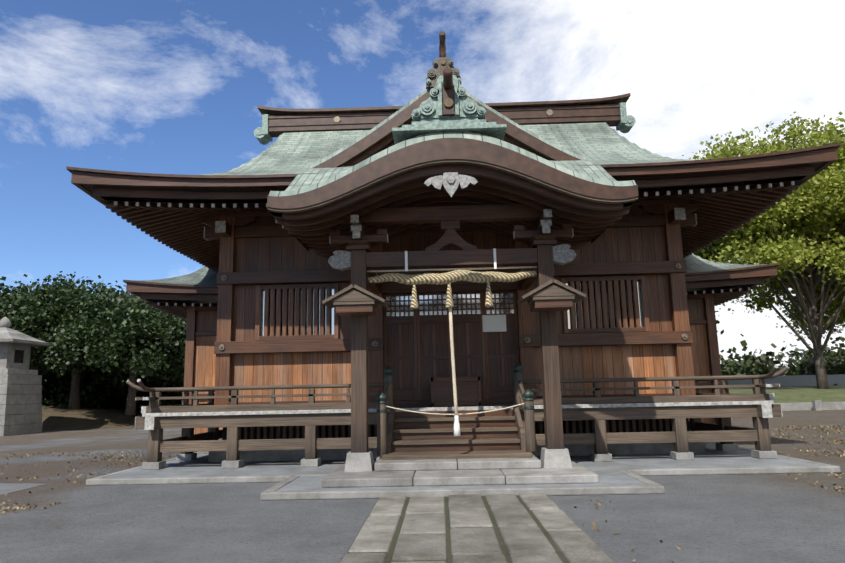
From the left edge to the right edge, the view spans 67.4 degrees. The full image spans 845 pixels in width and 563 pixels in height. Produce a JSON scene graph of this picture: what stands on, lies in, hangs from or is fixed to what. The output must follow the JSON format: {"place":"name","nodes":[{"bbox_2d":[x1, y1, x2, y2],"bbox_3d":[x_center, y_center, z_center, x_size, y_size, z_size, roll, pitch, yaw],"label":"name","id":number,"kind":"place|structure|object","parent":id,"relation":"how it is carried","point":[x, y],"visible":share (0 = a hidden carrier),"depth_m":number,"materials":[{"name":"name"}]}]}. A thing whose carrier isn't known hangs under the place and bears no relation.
{"place":"outdoors","nodes":[
{"label":"outdoors","id":0,"kind":"place"},
{"bbox_2d":[0,483,44,494],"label":"side path","id":1,"kind":"structure","parent":0,"point":[5,488],"depth_m":10.58,"materials":[{"name":"grey concrete"}]},
{"bbox_2d":[0,271,159,409],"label":"tree","id":2,"kind":"object","parent":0,"point":[29,315],"depth_m":31.27,"materials":[{"name":"green plant"}]},
{"bbox_2d":[41,373,139,410],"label":"backdrop","id":3,"kind":"structure","parent":0,"point":[87,383],"depth_m":40.07,"materials":[{"name":"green plant"}]},
{"bbox_2d":[45,285,137,406],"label":"tree","id":4,"kind":"object","parent":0,"point":[113,290],"depth_m":40.97,"materials":[{"name":"green plant"}]},
{"bbox_2d":[34,275,186,414],"bbox_3d":[-14.099,3.177,31.743,9.160,6.844,8.519,-1,-10,2],"label":"tree","id":5,"kind":"object","parent":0,"point":[127,326],"depth_m":29.59,"materials":[{"name":"green plant"}]},
{"bbox_2d":[58,292,185,402],"bbox_3d":[-16.431,3.862,38.091,11.114,7.757,10.298,-1,-10,2],"label":"tree","id":6,"kind":"object","parent":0,"point":[68,372],"depth_m":37.44,"materials":[{"name":"green plant"}]},
{"bbox_2d":[0,410,844,562],"bbox_3d":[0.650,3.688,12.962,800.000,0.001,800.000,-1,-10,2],"label":"ground","id":7,"kind":"structure","parent":0,"point":[756,518],"depth_m":7.50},
{"bbox_2d":[0,317,52,435],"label":"stone lantern","id":8,"kind":"object","parent":7,"relation":"on","point":[20,398],"visible":1,"depth_m":26.89,"materials":[{"name":"stone"}]},
{"bbox_2d":[42,406,141,430],"bbox_3d":[-19.201,7.274,34.283,14.000,1.076,10.000,-1,-10,2],"label":"mound","id":9,"kind":"object","parent":7,"relation":"on","point":[59,418],"visible":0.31,"depth_m":31.41,"materials":[{"name":"brown soil"}]},
{"bbox_2d":[0,274,87,386],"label":"tree","id":10,"kind":"object","parent":9,"relation":"on","point":[6,291],"visible":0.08,"depth_m":33.65,"materials":[{"name":"green plant"}]},
{"bbox_2d":[30,366,183,411],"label":"shrubs","id":11,"kind":"object","parent":7,"relation":"on","point":[94,392],"visible":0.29,"depth_m":35.34,"materials":[{"name":"green plant"}]},
{"bbox_2d":[143,336,184,392],"bbox_3d":[-11.959,4.511,34.484,7.669,5.660,7.950,-1,-10,2],"label":"shrub","id":12,"kind":"object","parent":7,"relation":"on","point":[171,382],"visible":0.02,"depth_m":33.94,"materials":[{"name":"green plant"}]},
{"bbox_2d":[0,425,844,562],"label":"fallen leaves","id":13,"kind":"object","parent":7,"relation":"on","point":[2,511],"visible":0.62,"depth_m":13.65,"materials":[{"name":"brown plant"}]},
{"bbox_2d":[86,442,840,500],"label":"aprons","id":14,"kind":"object","parent":7,"relation":"on","point":[583,475],"visible":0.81,"depth_m":9.85,"materials":[{"name":"stone"}]},
{"bbox_2d":[201,198,704,461],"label":"hall","id":15,"kind":"structure","parent":14,"relation":"on","point":[279,322],"depth_m":13.40,"materials":[{"name":"brown wood"}]},
{"bbox_2d":[66,93,841,272],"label":"roof","id":16,"kind":"structure","parent":15,"relation":"on","point":[728,195],"depth_m":13.78,"materials":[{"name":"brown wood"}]},
{"bbox_2d":[306,31,587,167],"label":"gable","id":17,"kind":"structure","parent":16,"relation":"attached to","point":[378,138],"depth_m":14.25,"materials":[{"name":"brown wood"}]},
{"bbox_2d":[322,204,585,471],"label":"portico","id":18,"kind":"structure","parent":14,"relation":"on","point":[356,300],"depth_m":10.47,"materials":[{"name":"wood"}]},
{"bbox_2d":[367,266,536,435],"bbox_3d":[0.514,1.122,10.343,2.840,2.727,0.190,-1,-10,2],"label":"shimenawa rope","id":19,"kind":"object","parent":18,"relation":"attached to","point":[456,275],"visible":1,"depth_m":10.47,"materials":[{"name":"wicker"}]},
{"bbox_2d":[267,68,638,256],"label":"porch roof","id":20,"kind":"structure","parent":18,"relation":"on","point":[448,148],"depth_m":9.70,"materials":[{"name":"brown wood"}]},
{"bbox_2d":[376,363,535,459],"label":"stairs","id":21,"kind":"structure","parent":14,"relation":"on","point":[495,433],"depth_m":11.21,"materials":[{"name":"brown wood"}]},
{"bbox_2d":[126,365,788,469],"bbox_3d":[0.720,3.259,15.965,12.630,1.669,9.425,-1,-10,2],"label":"veranda","id":22,"kind":"object","parent":14,"relation":"on","point":[759,406],"visible":0.79,"depth_m":11.91,"materials":[{"name":"brown wood"}]},
{"bbox_2d":[0,0,844,375],"label":"sky","id":23,"kind":"structure","parent":0,"point":[140,86],"materials":[{"name":"blue"}]},
{"bbox_2d":[184,293,721,433],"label":"wing walls","id":24,"kind":"structure","parent":0,"point":[201,337],"depth_m":17.86,"materials":[{"name":"brown wood"}]},
{"bbox_2d":[123,253,779,318],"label":"wing roof","id":25,"kind":"structure","parent":24,"relation":"on","point":[724,282],"depth_m":17.31,"materials":[{"name":"brown wood"}]},
{"bbox_2d":[341,493,614,562],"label":"stone path","id":26,"kind":"structure","parent":0,"point":[519,528],"depth_m":6.27,"materials":[{"name":"stone"}]},
{"bbox_2d":[719,334,844,384],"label":"hedge","id":27,"kind":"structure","parent":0,"point":[753,364],"depth_m":57.85,"materials":[{"name":"green plant"}]},
{"bbox_2d":[728,374,844,385],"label":"wall","id":28,"kind":"structure","parent":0,"point":[803,380],"depth_m":52.85,"materials":[{"name":"grey concrete"}]},
{"bbox_2d":[729,385,844,410],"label":"bank","id":29,"kind":"structure","parent":0,"point":[799,398],"depth_m":35.46,"materials":[{"name":"green plant"}]},
{"bbox_2d":[682,111,844,388],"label":"tree","id":30,"kind":"object","parent":29,"relation":"on","point":[808,199],"depth_m":37.84,"materials":[{"name":"green plant"}]},
{"bbox_2d":[769,220,844,342],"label":"tree","id":31,"kind":"object","parent":29,"relation":"on","point":[831,309],"depth_m":45.98,"materials":[{"name":"green plant"}]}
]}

